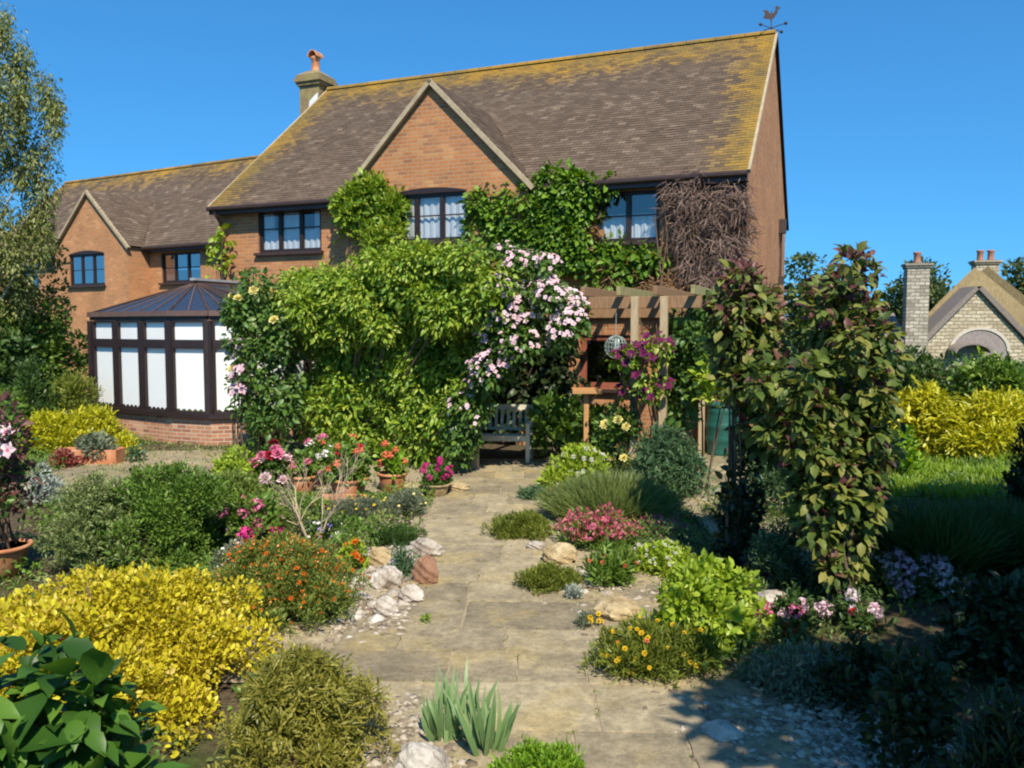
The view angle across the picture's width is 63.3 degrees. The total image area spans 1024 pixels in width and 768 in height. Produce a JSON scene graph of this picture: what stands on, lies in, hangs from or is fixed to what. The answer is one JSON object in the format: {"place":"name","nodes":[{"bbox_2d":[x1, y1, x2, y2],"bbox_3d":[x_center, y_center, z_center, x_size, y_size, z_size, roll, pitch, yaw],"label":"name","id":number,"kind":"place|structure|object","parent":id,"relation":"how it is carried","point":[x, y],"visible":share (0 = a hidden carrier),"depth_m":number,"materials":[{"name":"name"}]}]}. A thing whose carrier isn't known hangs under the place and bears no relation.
{"place":"outdoors","nodes":[
{"label":"outdoors","id":0,"kind":"place"},
{"bbox_2d":[0,155,258,391],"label":"brick house","id":1,"kind":"structure","parent":0,"point":[125,237],"depth_m":27.98,"materials":[{"name":"orange brick"}]},
{"bbox_2d":[66,250,105,287],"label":"window","id":2,"kind":"structure","parent":1,"relation":"in","point":[87,270],"depth_m":27.96,"materials":[{"name":"blue glass"}]},
{"bbox_2d":[20,450,870,767],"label":"path","id":3,"kind":"structure","parent":0,"point":[544,682],"depth_m":5.70,"materials":[{"name":"beige stone"}]},
{"bbox_2d":[223,333,254,460],"bbox_3d":[-4.458,0.240,13.607,0.494,2.162,0.772,-2,4,-27],"label":"clematis","id":4,"kind":"object","parent":3,"relation":"on","point":[240,387],"visible":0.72,"depth_m":13.49,"materials":[{"name":"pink plant"}]},
{"bbox_2d":[217,267,312,457],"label":"climbing rose","id":5,"kind":"object","parent":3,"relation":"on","point":[240,315],"visible":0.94,"depth_m":13.34,"materials":[{"name":"green plant"}]},
{"bbox_2d":[377,470,407,491],"bbox_3d":[-1.639,1.336,11.370,0.417,0.257,0.414,0,4,0],"label":"flowerpot","id":6,"kind":"object","parent":3,"relation":"on","point":[385,478],"visible":0.75,"depth_m":11.23,"materials":[{"name":"ceramic"}]},
{"bbox_2d":[372,440,408,478],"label":"geranium plant","id":7,"kind":"object","parent":6,"relation":"in","point":[392,458],"visible":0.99,"depth_m":11.27,"materials":[{"name":"green plant"}]},
{"bbox_2d":[369,521,428,546],"bbox_3d":[-1.187,1.565,8.613,0.509,0.251,0.619,3,5,33],"label":"moss cushion","id":8,"kind":"object","parent":3,"relation":"on","point":[399,533],"visible":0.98,"depth_m":8.52,"materials":[{"name":"green plant"}]},
{"bbox_2d":[419,656,521,756],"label":"iris plant","id":9,"kind":"object","parent":3,"relation":"on","point":[478,728],"visible":0.98,"depth_m":4.45,"materials":[{"name":"green plant"}]},
{"bbox_2d":[257,285,718,469],"bbox_3d":[-0.356,-0.152,14.404,7.659,2.825,3.500,2,4,22],"label":"pergola","id":10,"kind":"object","parent":3,"relation":"on","point":[635,305],"visible":0.31,"depth_m":11.90,"materials":[{"name":"brown wood"}]},
{"bbox_2d":[268,233,532,467],"bbox_3d":[-1.685,-0.572,14.413,5.525,3.790,4.389,2,4,23],"label":"climbing vine","id":11,"kind":"object","parent":10,"relation":"attached to","point":[353,321],"visible":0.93,"depth_m":12.88,"materials":[{"name":"green plant"}]},
{"bbox_2d":[653,289,729,475],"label":"climbing shrub","id":12,"kind":"object","parent":10,"relation":"attached to","point":[689,352],"visible":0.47,"depth_m":11.74,"materials":[{"name":"green plant"}]},
{"bbox_2d":[443,404,533,462],"bbox_3d":[-0.407,0.812,13.939,1.505,0.907,0.674,1,4,8],"label":"garden bench","id":13,"kind":"object","parent":3,"relation":"on","point":[510,437],"visible":0.45,"depth_m":14.07,"materials":[{"name":"grey wood"}]},
{"bbox_2d":[480,507,553,540],"bbox_3d":[0.056,1.495,8.894,0.808,0.359,0.617,0,4,0],"label":"heather mat","id":14,"kind":"object","parent":3,"relation":"on","point":[530,524],"visible":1,"depth_m":8.77,"materials":[{"name":"green plant"}]},
{"bbox_2d":[486,733,585,767],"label":"thyme mound","id":15,"kind":"object","parent":3,"relation":"on","point":[537,755],"visible":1,"depth_m":3.90,"materials":[{"name":"green plant"}]},
{"bbox_2d":[512,559,584,595],"bbox_3d":[0.312,1.637,7.159,0.624,0.303,0.526,-2,4,-24],"label":"heather mat","id":16,"kind":"object","parent":3,"relation":"on","point":[543,576],"visible":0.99,"depth_m":7.05,"materials":[{"name":"green plant"}]},
{"bbox_2d":[530,464,689,521],"bbox_3d":[1.150,1.254,9.733,1.913,0.678,1.718,0,4,0],"label":"heath mound","id":17,"kind":"object","parent":3,"relation":"on","point":[631,495],"visible":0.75,"depth_m":9.43,"materials":[{"name":"green plant"}]},
{"bbox_2d":[589,596,641,621],"bbox_3d":[0.811,1.763,6.453,0.412,0.167,0.356,0,4,0],"label":"rock","id":18,"kind":"object","parent":3,"relation":"on","point":[615,608],"visible":0.79,"depth_m":6.37,"materials":[{"name":"beige stone"}]},
{"bbox_2d":[591,400,647,473],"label":"rose bush","id":19,"kind":"object","parent":3,"relation":"on","point":[617,422],"visible":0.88,"depth_m":11.85,"materials":[{"name":"green plant"}]},
{"bbox_2d":[577,612,726,688],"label":"yellow flower plant","id":20,"kind":"object","parent":3,"relation":"on","point":[634,646],"visible":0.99,"depth_m":5.29,"materials":[{"name":"green plant"}]},
{"bbox_2d":[688,354,726,491],"bbox_3d":[2.788,0.486,11.194,0.921,2.006,0.946,0,4,0],"label":"laurel","id":21,"kind":"object","parent":3,"relation":"on","point":[709,389],"visible":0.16,"depth_m":11.07,"materials":[{"name":"green plant"}]},
{"bbox_2d":[705,401,738,455],"bbox_3d":[3.682,0.779,14.539,0.585,0.950,0.585,4,6,45],"label":"water butt","id":22,"kind":"object","parent":3,"relation":"on","point":[721,447],"visible":0.51,"depth_m":14.31,"materials":[{"name":"green plastic"}]},
{"bbox_2d":[733,637,845,708],"bbox_3d":[1.770,1.779,5.212,0.783,0.332,0.720,2,4,25],"label":"silver mat","id":23,"kind":"object","parent":3,"relation":"on","point":[789,675],"visible":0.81,"depth_m":5.08,"materials":[{"name":"grey plant"}]},
{"bbox_2d":[0,346,1023,767],"bbox_3d":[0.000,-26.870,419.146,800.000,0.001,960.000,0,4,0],"label":"ground","id":24,"kind":"structure","parent":0,"point":[202,752],"depth_m":6.26,"materials":[{"name":"soil"}]},
{"bbox_2d":[0,537,32,577],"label":"plant bowl","id":25,"kind":"object","parent":24,"relation":"on","point":[15,552],"visible":0.8,"depth_m":7.46,"materials":[{"name":"ceramic"}]},
{"bbox_2d":[0,385,51,548],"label":"flowering plant","id":26,"kind":"object","parent":25,"relation":"in","point":[12,471],"visible":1,"depth_m":7.39,"materials":[{"name":"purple plant"}]},
{"bbox_2d":[0,321,55,412],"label":"shrub","id":27,"kind":"object","parent":24,"relation":"on","point":[12,341],"visible":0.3,"depth_m":16.96,"materials":[{"name":"green plant"}]},
{"bbox_2d":[0,1,69,337],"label":"birch tree","id":28,"kind":"object","parent":24,"relation":"on","point":[12,262],"visible":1,"depth_m":16.87,"materials":[{"name":"green plant"}]},
{"bbox_2d":[7,356,68,424],"bbox_3d":[-9.246,0.308,16.031,1.183,1.694,1.098,-3,5,-39],"label":"conifer","id":29,"kind":"object","parent":24,"relation":"on","point":[29,384],"visible":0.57,"depth_m":15.96,"materials":[{"name":"green plant"}]},
{"bbox_2d":[0,281,88,408],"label":"shrub","id":30,"kind":"object","parent":24,"relation":"on","point":[48,340],"visible":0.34,"depth_m":18.48,"materials":[{"name":"green plant"}]},
{"bbox_2d":[22,460,70,507],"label":"silver plant","id":31,"kind":"object","parent":24,"relation":"on","point":[51,485],"visible":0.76,"depth_m":10.36,"materials":[{"name":"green plant"}]},
{"bbox_2d":[19,407,82,454],"bbox_3d":[-8.206,0.865,14.710,1.185,0.936,0.969,0,4,0],"label":"golden conifer","id":32,"kind":"object","parent":24,"relation":"on","point":[53,431],"visible":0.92,"depth_m":14.54,"materials":[{"name":"yellow plant"}]},
{"bbox_2d":[26,222,77,376],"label":"shrub","id":33,"kind":"object","parent":24,"relation":"on","point":[49,289],"visible":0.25,"depth_m":19.40,"materials":[{"name":"green plant"}]},
{"bbox_2d":[47,369,104,415],"bbox_3d":[-8.770,0.426,16.648,1.293,1.460,0.858,-1,4,-14],"label":"conifer","id":34,"kind":"object","parent":24,"relation":"on","point":[73,386],"visible":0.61,"depth_m":16.52,"materials":[{"name":"green plant"}]},
{"bbox_2d":[0,608,190,767],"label":"broadleaf plant","id":35,"kind":"object","parent":24,"relation":"on","point":[40,729],"visible":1,"depth_m":2.85,"materials":[{"name":"green plant"}]},
{"bbox_2d":[32,469,159,578],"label":"shrub","id":36,"kind":"object","parent":24,"relation":"on","point":[90,500],"visible":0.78,"depth_m":7.45,"materials":[{"name":"green plant"}]},
{"bbox_2d":[64,402,134,445],"bbox_3d":[-7.695,0.819,15.371,1.322,0.991,1.269,-1,4,-17],"label":"golden conifer","id":37,"kind":"object","parent":24,"relation":"on","point":[91,418],"visible":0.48,"depth_m":15.20,"materials":[{"name":"yellow plant"}]},
{"bbox_2d":[0,556,286,758],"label":"golden shrub","id":38,"kind":"object","parent":24,"relation":"on","point":[154,643],"visible":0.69,"depth_m":4.94,"materials":[{"name":"yellow plant"}]},
{"bbox_2d":[81,459,270,573],"bbox_3d":[-3.111,1.217,7.736,1.644,1.054,1.152,0,4,0],"label":"shrub","id":39,"kind":"object","parent":24,"relation":"on","point":[177,523],"visible":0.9,"depth_m":7.58,"materials":[{"name":"green plant"}]},
{"bbox_2d":[86,278,322,445],"bbox_3d":[-6.486,-0.580,17.470,4.799,3.255,2.894,2,5,31],"label":"conservatory","id":40,"kind":"object","parent":24,"relation":"on","point":[155,361],"visible":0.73,"depth_m":16.21,"materials":[{"name":"brick"}]},
{"bbox_2d":[90,316,172,416],"bbox_3d":[-7.685,-0.407,16.670,2.817,1.980,0.150,3,5,33],"label":"window","id":41,"kind":"structure","parent":40,"relation":"in","point":[128,353],"depth_m":16.65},
{"bbox_2d":[164,316,214,418],"bbox_3d":[-6.137,-0.345,15.780,1.103,1.980,0.150,2,4,21],"label":"window","id":42,"kind":"structure","parent":40,"relation":"in","point":[187,332],"depth_m":15.81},
{"bbox_2d":[204,316,251,418],"bbox_3d":[-5.367,-0.340,15.705,0.837,1.980,0.150,-1,4,-16],"label":"window","id":43,"kind":"structure","parent":40,"relation":"in","point":[221,398],"depth_m":15.68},
{"bbox_2d":[0,431,435,759],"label":"undergrowth","id":44,"kind":"object","parent":24,"relation":"on","point":[306,497],"visible":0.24,"depth_m":8.96,"materials":[{"name":"green plant"}]},
{"bbox_2d":[210,443,259,479],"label":"shrub","id":45,"kind":"object","parent":24,"relation":"on","point":[232,456],"visible":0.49,"depth_m":10.63,"materials":[{"name":"green plant"}]},
{"bbox_2d":[199,463,300,548],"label":"shrub","id":46,"kind":"object","parent":24,"relation":"on","point":[250,484],"visible":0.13,"depth_m":8.62,"materials":[{"name":"green plant"}]},
{"bbox_2d":[217,489,290,548],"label":"peony plant","id":47,"kind":"object","parent":24,"relation":"on","point":[238,518],"visible":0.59,"depth_m":7.97,"materials":[{"name":"pink plant"}]},
{"bbox_2d":[250,439,292,493],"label":"rose bush","id":48,"kind":"object","parent":24,"relation":"on","point":[267,457],"visible":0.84,"depth_m":10.97,"materials":[{"name":"pink plant"}]},
{"bbox_2d":[209,527,372,638],"bbox_3d":[-1.714,1.487,6.496,1.319,0.718,1.080,3,5,37],"label":"orange flower bush","id":49,"kind":"object","parent":24,"relation":"on","point":[298,575],"visible":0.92,"depth_m":6.24,"materials":[{"name":"green plant"}]},
{"bbox_2d":[205,639,400,767],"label":"juniper","id":50,"kind":"object","parent":24,"relation":"on","point":[302,703],"visible":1,"depth_m":4.09,"materials":[{"name":"green plant"}]},
{"bbox_2d":[261,441,369,543],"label":"bare shrub","id":51,"kind":"object","parent":24,"relation":"on","point":[295,512],"visible":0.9,"depth_m":8.53,"materials":[{"name":"beige plant"}]},
{"bbox_2d":[328,475,368,493],"bbox_3d":[-2.110,1.357,10.730,0.515,0.305,0.511,0,4,0],"label":"flowerpot","id":52,"kind":"object","parent":24,"relation":"on","point":[355,488],"visible":0.38,"depth_m":10.54,"materials":[{"name":"ceramic"}]},
{"bbox_2d":[323,434,373,487],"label":"geranium plant","id":53,"kind":"object","parent":52,"relation":"in","point":[365,463],"visible":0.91,"depth_m":10.57,"materials":[{"name":"green plant"}]},
{"bbox_2d":[321,492,387,520],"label":"sedum plant","id":54,"kind":"object","parent":24,"relation":"on","point":[361,506],"visible":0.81,"depth_m":9.64,"materials":[{"name":"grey plant"}]},
{"bbox_2d":[326,167,412,426],"bbox_3d":[-2.860,-1.624,16.855,1.980,5.427,1.118,1,4,19],"label":"wall shrub","id":55,"kind":"object","parent":24,"relation":"on","point":[361,198],"visible":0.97,"depth_m":16.49,"materials":[{"name":"green plant"}]},
{"bbox_2d":[382,485,429,519],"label":"sedum plant","id":56,"kind":"object","parent":24,"relation":"on","point":[407,499],"visible":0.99,"depth_m":9.81,"materials":[{"name":"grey plant"}]},
{"bbox_2d":[393,741,449,767],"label":"rock","id":57,"kind":"object","parent":24,"relation":"on","point":[416,754],"visible":1,"depth_m":4.05,"materials":[{"name":"grey stone"}]},
{"bbox_2d":[328,544,641,637],"bbox_3d":[-0.252,1.743,7.292,2.653,0.124,2.657,0,4,0],"label":"rubble","id":58,"kind":"object","parent":24,"relation":"on","point":[374,618],"visible":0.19,"depth_m":6.74,"materials":[{"name":"stone"}]},
{"bbox_2d":[206,5,788,452],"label":"brick house","id":59,"kind":"structure","parent":24,"relation":"on","point":[644,121],"depth_m":17.13,"materials":[{"name":"tile"}]},
{"bbox_2d":[205,223,236,411],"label":"ivy","id":60,"kind":"object","parent":59,"relation":"attached to","point":[217,247],"visible":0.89,"depth_m":18.40,"materials":[{"name":"green plant"}]},
{"bbox_2d":[253,209,323,255],"bbox_3d":[-4.803,-3.292,17.969,1.770,0.985,0.267,2,4,22],"label":"window","id":61,"kind":"structure","parent":59,"relation":"in","point":[296,239],"depth_m":18.07,"materials":[{"name":"black"}]},
{"bbox_2d":[386,187,468,245],"bbox_3d":[-1.635,-3.297,16.321,1.800,1.105,0.259,2,4,22],"label":"window","id":62,"kind":"structure","parent":59,"relation":"in","point":[435,214],"depth_m":16.33,"materials":[{"name":"black"}]},
{"bbox_2d":[488,318,590,446],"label":"ivy","id":63,"kind":"object","parent":59,"relation":"attached to","point":[555,371],"visible":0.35,"depth_m":15.55,"materials":[{"name":"green plant"}]},
{"bbox_2d":[456,157,628,444],"bbox_3d":[0.536,-1.510,15.635,3.337,5.374,0.874,2,4,21],"label":"wall creeper","id":64,"kind":"object","parent":59,"relation":"attached to","point":[552,213],"depth_m":15.29,"materials":[{"name":"green plant"}]},
{"bbox_2d":[581,335,629,392],"bbox_3d":[1.769,-0.379,15.432,1.164,1.065,0.621,0,4,0],"label":"window","id":65,"kind":"structure","parent":59,"relation":"in","point":[594,369],"depth_m":15.57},
{"bbox_2d":[592,189,662,245],"bbox_3d":[2.121,-3.025,15.151,1.290,0.985,0.261,2,4,22],"label":"window","id":66,"kind":"structure","parent":59,"relation":"in","point":[640,227],"depth_m":15.18,"materials":[{"name":"black"}]},
{"bbox_2d":[650,159,762,446],"bbox_3d":[3.372,-1.366,14.550,1.971,5.107,0.979,1,4,20],"label":"dead vine","id":67,"kind":"object","parent":59,"relation":"hanging from","point":[720,206],"visible":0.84,"depth_m":14.34,"materials":[{"name":"brown plant"}]},
{"bbox_2d":[404,240,593,472],"bbox_3d":[-0.564,-0.345,12.435,3.838,3.512,1.073,2,5,30],"label":"clematis","id":68,"kind":"object","parent":24,"relation":"on","point":[490,368],"visible":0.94,"depth_m":11.88,"materials":[{"name":"pink plant"}]},
{"bbox_2d":[0,440,1023,767],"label":"ground cover","id":69,"kind":"object","parent":24,"relation":"on","point":[198,446],"visible":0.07,"depth_m":8.36,"materials":[{"name":"green plant"}]},
{"bbox_2d":[518,387,582,458],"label":"shrub","id":70,"kind":"object","parent":24,"relation":"on","point":[554,425],"visible":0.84,"depth_m":13.90,"materials":[{"name":"green plant"}]},
{"bbox_2d":[534,442,611,488],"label":"white flower bush","id":71,"kind":"object","parent":24,"relation":"on","point":[573,457],"visible":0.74,"depth_m":11.51,"materials":[{"name":"green plant"}]},
{"bbox_2d":[559,401,619,456],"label":"shrub","id":72,"kind":"object","parent":24,"relation":"on","point":[596,411],"visible":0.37,"depth_m":13.38,"materials":[{"name":"green plant"}]},
{"bbox_2d":[550,501,650,552],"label":"pink flower plant","id":73,"kind":"object","parent":24,"relation":"on","point":[595,528],"visible":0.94,"depth_m":8.34,"materials":[{"name":"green plant"}]},
{"bbox_2d":[577,536,642,589],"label":"green plant","id":74,"kind":"object","parent":24,"relation":"on","point":[617,565],"visible":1,"depth_m":7.15,"materials":[{"name":"green plant"}]},
{"bbox_2d":[576,229,673,411],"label":"wall shrub","id":75,"kind":"object","parent":24,"relation":"on","point":[617,258],"visible":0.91,"depth_m":14.96,"materials":[{"name":"green plant"}]},
{"bbox_2d":[307,492,967,767],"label":"gravel","id":76,"kind":"structure","parent":24,"relation":"on","point":[845,747],"depth_m":4.67,"materials":[{"name":"beige gravel"}]},
{"bbox_2d":[604,331,677,459],"bbox_3d":[1.816,0.359,11.625,1.033,2.205,0.903,0,4,0],"label":"clematis","id":77,"kind":"object","parent":24,"relation":"on","point":[640,388],"visible":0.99,"depth_m":11.42,"materials":[{"name":"purple plant"}]},
{"bbox_2d":[631,538,695,577],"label":"white flower bush","id":78,"kind":"object","parent":24,"relation":"on","point":[664,554],"visible":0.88,"depth_m":7.53,"materials":[{"name":"green plant"}]},
{"bbox_2d":[624,421,718,499],"bbox_3d":[2.107,1.026,11.055,1.263,1.084,1.170,0,4,0],"label":"juniper","id":79,"kind":"object","parent":24,"relation":"on","point":[676,460],"visible":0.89,"depth_m":10.85,"materials":[{"name":"green plant"}]},
{"bbox_2d":[638,548,775,673],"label":"lime shrub","id":80,"kind":"object","parent":24,"relation":"on","point":[700,591],"visible":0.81,"depth_m":5.62,"materials":[{"name":"green plant"}]},
{"bbox_2d":[707,441,767,567],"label":"shrub","id":81,"kind":"object","parent":24,"relation":"on","point":[748,517],"visible":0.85,"depth_m":7.74,"materials":[{"name":"green plant"}]},
{"bbox_2d":[698,248,796,561],"bbox_3d":[2.257,0.241,7.731,1.054,2.970,1.164,1,4,15],"label":"copper shrub","id":82,"kind":"object","parent":24,"relation":"on","point":[744,314],"visible":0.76,"depth_m":7.47,"materials":[{"name":"green plant"}]},
{"bbox_2d":[738,452,794,519],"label":"shrub","id":83,"kind":"object","parent":24,"relation":"on","point":[769,485],"visible":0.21,"depth_m":9.80,"materials":[{"name":"green plant"}]},
{"bbox_2d":[743,518,809,589],"bbox_3d":[2.330,1.482,7.267,0.657,0.673,0.463,-1,4,-14],"label":"conifer","id":84,"kind":"object","parent":24,"relation":"on","point":[776,551],"visible":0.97,"depth_m":7.22,"materials":[{"name":"green plant"}]},
{"bbox_2d":[755,583,816,635],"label":"dahlia plant","id":85,"kind":"object","parent":24,"relation":"on","point":[796,603],"visible":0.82,"depth_m":6.07,"materials":[{"name":"pink plant"}]},
{"bbox_2d":[782,251,827,368],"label":"broadleaf tree","id":86,"kind":"object","parent":24,"relation":"on","point":[797,335],"visible":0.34,"depth_m":41.30,"materials":[{"name":"green plant"}]},
{"bbox_2d":[607,442,1021,748],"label":"undergrowth","id":87,"kind":"object","parent":24,"relation":"on","point":[802,626],"visible":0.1,"depth_m":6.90,"materials":[{"name":"green plant"}]},
{"bbox_2d":[736,241,915,602],"bbox_3d":[2.635,0.340,6.931,1.664,3.081,1.340,0,4,0],"label":"copper shrub","id":88,"kind":"object","parent":24,"relation":"on","point":[839,469],"visible":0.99,"depth_m":6.62,"materials":[{"name":"green plant"}]},
{"bbox_2d":[804,630,889,715],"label":"shrub","id":89,"kind":"object","parent":24,"relation":"on","point":[855,684],"visible":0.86,"depth_m":4.85,"materials":[{"name":"green plant"}]},
{"bbox_2d":[814,587,886,633],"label":"dahlia plant","id":90,"kind":"object","parent":24,"relation":"on","point":[850,606],"visible":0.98,"depth_m":6.19,"materials":[{"name":"green plant"}]},
{"bbox_2d":[884,423,926,473],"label":"shrub","id":91,"kind":"object","parent":24,"relation":"on","point":[912,456],"visible":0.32,"depth_m":12.33,"materials":[{"name":"green plant"}]},
{"bbox_2d":[854,639,966,767],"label":"shrub","id":92,"kind":"object","parent":24,"relation":"on","point":[906,708],"visible":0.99,"depth_m":4.04,"materials":[{"name":"green plant"}]},
{"bbox_2d":[882,255,953,327],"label":"broadleaf tree","id":93,"kind":"object","parent":24,"relation":"on","point":[937,292],"visible":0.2,"depth_m":57.38,"materials":[{"name":"green plant"}]},
{"bbox_2d":[882,375,959,456],"bbox_3d":[6.974,0.630,14.422,1.869,1.597,1.302,2,4,22],"label":"juniper","id":94,"kind":"object","parent":24,"relation":"on","point":[922,407],"visible":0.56,"depth_m":14.14,"materials":[{"name":"yellow plant"}]},
{"bbox_2d":[865,546,978,603],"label":"hydrangea plant","id":95,"kind":"object","parent":24,"relation":"on","point":[923,579],"visible":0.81,"depth_m":6.87,"materials":[{"name":"blue plant"}]},
{"bbox_2d":[828,341,1023,423],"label":"hedge","id":96,"kind":"object","parent":24,"relation":"on","point":[927,364],"visible":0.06,"depth_m":17.40,"materials":[{"name":"green plant"}]},
{"bbox_2d":[865,250,1023,372],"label":"thatched cottage","id":97,"kind":"structure","parent":24,"relation":"on","point":[980,304],"depth_m":40.08,"materials":[{"name":"beige brick"}]},
{"bbox_2d":[866,493,1023,585],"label":"lavender bush","id":98,"kind":"object","parent":24,"relation":"on","point":[974,547],"visible":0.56,"depth_m":7.04,"materials":[{"name":"green plant"}]},
{"bbox_2d":[920,385,1023,461],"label":"juniper","id":99,"kind":"object","parent":24,"relation":"on","point":[988,422],"visible":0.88,"depth_m":13.52,"materials":[{"name":"yellow plant"}]},
{"bbox_2d":[922,490,1023,576],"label":"lavender bush","id":100,"kind":"object","parent":24,"relation":"on","point":[1015,511],"visible":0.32,"depth_m":7.40,"materials":[{"name":"green plant"}]},
{"bbox_2d":[927,566,1023,692],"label":"shrub","id":101,"kind":"object","parent":24,"relation":"on","point":[989,615],"visible":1,"depth_m":5.31,"materials":[{"name":"green plant"}]},
{"bbox_2d":[933,677,1023,767],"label":"lavender bush","id":102,"kind":"object","parent":24,"relation":"on","point":[998,744],"visible":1,"depth_m":3.69,"materials":[{"name":"green plant"}]},
{"bbox_2d":[934,351,1023,418],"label":"shrub","id":103,"kind":"object","parent":24,"relation":"on","point":[991,374],"visible":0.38,"depth_m":16.17,"materials":[{"name":"green plant"}]},
{"bbox_2d":[1001,421,1023,506],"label":"cypress","id":104,"kind":"object","parent":24,"relation":"on","point":[1015,484],"visible":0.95,"depth_m":9.79,"materials":[{"name":"green plant"}]},
{"bbox_2d":[0,0,1023,318],"label":"sky","id":105,"kind":"structure","parent":0,"point":[903,120],"materials":[{"name":"blue"}]},
{"bbox_2d":[887,448,1021,503],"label":"grass","id":106,"kind":"structure","parent":0,"point":[907,485],"depth_m":11.64,"materials":[{"name":"green plant"}]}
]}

